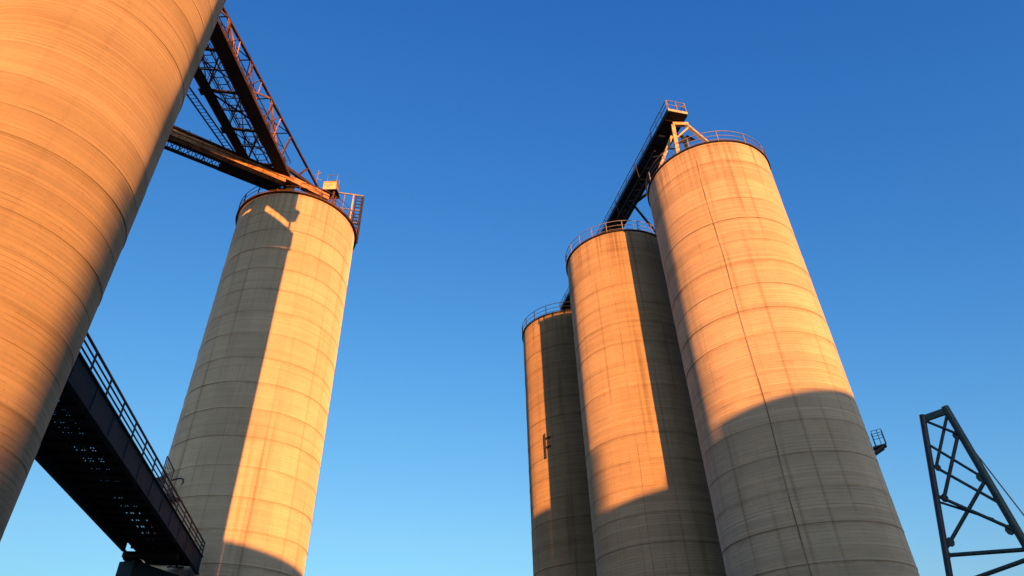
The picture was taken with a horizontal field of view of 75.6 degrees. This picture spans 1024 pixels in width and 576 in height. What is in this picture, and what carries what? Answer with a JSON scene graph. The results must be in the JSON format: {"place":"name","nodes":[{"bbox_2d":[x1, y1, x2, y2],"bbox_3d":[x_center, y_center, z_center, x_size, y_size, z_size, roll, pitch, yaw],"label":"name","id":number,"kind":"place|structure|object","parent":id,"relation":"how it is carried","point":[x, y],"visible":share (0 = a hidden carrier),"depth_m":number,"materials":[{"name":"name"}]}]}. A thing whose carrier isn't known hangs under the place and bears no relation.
{"place":"outdoors","nodes":[
{"label":"outdoors","id":0,"kind":"place"},
{"bbox_2d":[115,551,179,575],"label":"support pier","id":1,"kind":"structure","parent":0,"point":[132,564],"depth_m":33.24,"materials":[{"name":"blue metal"}]},
{"bbox_2d":[35,332,204,574],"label":"footbridge","id":2,"kind":"object","parent":1,"relation":"on","point":[102,496],"visible":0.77,"depth_m":25.75,"materials":[{"name":"black metal"}]},
{"bbox_2d":[0,0,1023,575],"label":"sky","id":3,"kind":"structure","parent":0,"point":[479,139],"materials":[{"name":"blue"}]},
{"label":"ground","id":4,"kind":"structure","parent":0,"visible":0},
{"bbox_2d":[0,0,225,540],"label":"concrete silo","id":5,"kind":"object","parent":4,"relation":"on","point":[93,93],"visible":1,"depth_m":16.18,"materials":[{"name":"concrete"}]},
{"bbox_2d":[142,182,357,575],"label":"concrete silo","id":6,"kind":"object","parent":4,"relation":"on","point":[245,453],"visible":0.88,"depth_m":45.57,"materials":[{"name":"concrete"}]},
{"bbox_2d":[156,456,183,501],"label":"service platform","id":7,"kind":"structure","parent":6,"relation":"attached to","point":[165,477],"depth_m":39.99,"materials":[{"name":"black metal"}]},
{"bbox_2d":[164,125,329,200],"bbox_3d":[-25.018,-11.076,52.212,21.811,1.925,1.975,22,-42,-29],"label":"cross conveyor","id":8,"kind":"object","parent":6,"relation":"on","point":[251,171],"visible":0.49,"depth_m":53.20,"materials":[{"name":"metal"}]},
{"bbox_2d":[186,87,233,150],"bbox_3d":[-23.695,-13.706,50.102,0.618,0.700,9.438,-9,-37,9],"label":"cable tray","id":9,"kind":"object","parent":8,"relation":"attached to","point":[208,119],"visible":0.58,"depth_m":50.95,"materials":[{"name":"metal"}]},
{"bbox_2d":[194,6,319,188],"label":"truss bridge","id":10,"kind":"structure","parent":6,"relation":"on","point":[224,46],"depth_m":50.05,"materials":[{"name":"metal"}]},
{"bbox_2d":[320,175,339,204],"bbox_3d":[-16.923,-7.915,60.697,1.700,6.224,1.200,-2,-36,0],"label":"drive cabinet","id":11,"kind":"object","parent":6,"relation":"on","point":[332,186],"visible":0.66,"depth_m":61.30,"materials":[{"name":"metal"}]},
{"bbox_2d":[338,192,363,243],"bbox_3d":[-15.531,-6.652,61.973,2.693,6.020,0.173,6,-37,-11],"label":"ladder frame","id":12,"kind":"object","parent":6,"relation":"on","point":[360,207],"visible":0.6,"depth_m":62.72,"materials":[{"name":"metal"}]},
{"bbox_2d":[522,301,596,575],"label":"concrete silo","id":13,"kind":"object","parent":4,"relation":"on","point":[562,535],"visible":0.56,"depth_m":62.13,"materials":[{"name":"concrete"}]},
{"bbox_2d":[543,433,550,458],"bbox_3d":[3.387,14.944,62.698,0.737,2.460,0.366,-26,-42,29],"label":"wall bracket","id":14,"kind":"object","parent":13,"relation":"attached to","point":[545,439],"depth_m":62.71,"materials":[{"name":"metal"}]},
{"bbox_2d":[565,220,725,575],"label":"concrete silo","id":15,"kind":"object","parent":4,"relation":"on","point":[651,509],"visible":0.84,"depth_m":50.02,"materials":[{"name":"concrete"}]},
{"bbox_2d":[560,100,687,310],"bbox_3d":[10.518,-4.383,66.949,1.840,7.045,30.727,7,-37,-12],"label":"conveyor gallery","id":16,"kind":"object","parent":15,"relation":"on","point":[658,141],"visible":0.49,"depth_m":60.59,"materials":[{"name":"black metal"}]},
{"bbox_2d":[597,150,662,234],"bbox_3d":[11.479,-4.095,66.210,4.478,5.454,23.936,7,-37,-12],"label":"pipe rack","id":17,"kind":"object","parent":16,"relation":"hanging from","point":[638,197],"visible":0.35,"depth_m":60.89,"materials":[{"name":"metal"}]},
{"bbox_2d":[646,131,919,575],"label":"concrete silo","id":18,"kind":"object","parent":4,"relation":"on","point":[797,485],"visible":1,"depth_m":40.63,"materials":[{"name":"concrete"}]},
{"bbox_2d":[658,122,707,166],"bbox_3d":[14.128,-11.752,55.984,4.505,5.270,5.324,-2,-36,0],"label":"trestle","id":19,"kind":"object","parent":18,"relation":"on","point":[674,135],"visible":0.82,"depth_m":55.93,"materials":[{"name":"paint"}]},
{"bbox_2d":[870,428,886,455],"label":"service platform","id":20,"kind":"structure","parent":18,"relation":"attached to","point":[878,449],"depth_m":39.69,"materials":[{"name":"black metal"}]},
{"bbox_2d":[919,405,1023,575],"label":"lattice mast","id":21,"kind":"object","parent":4,"relation":"on","point":[983,477],"visible":1,"depth_m":20.62,"materials":[{"name":"grey metal"}]},
{"bbox_2d":[977,454,1023,515],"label":"guy cable","id":22,"kind":"object","parent":21,"relation":"attached to","point":[1001,485],"visible":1,"depth_m":20.19,"materials":[{"name":"metal"}]}
]}

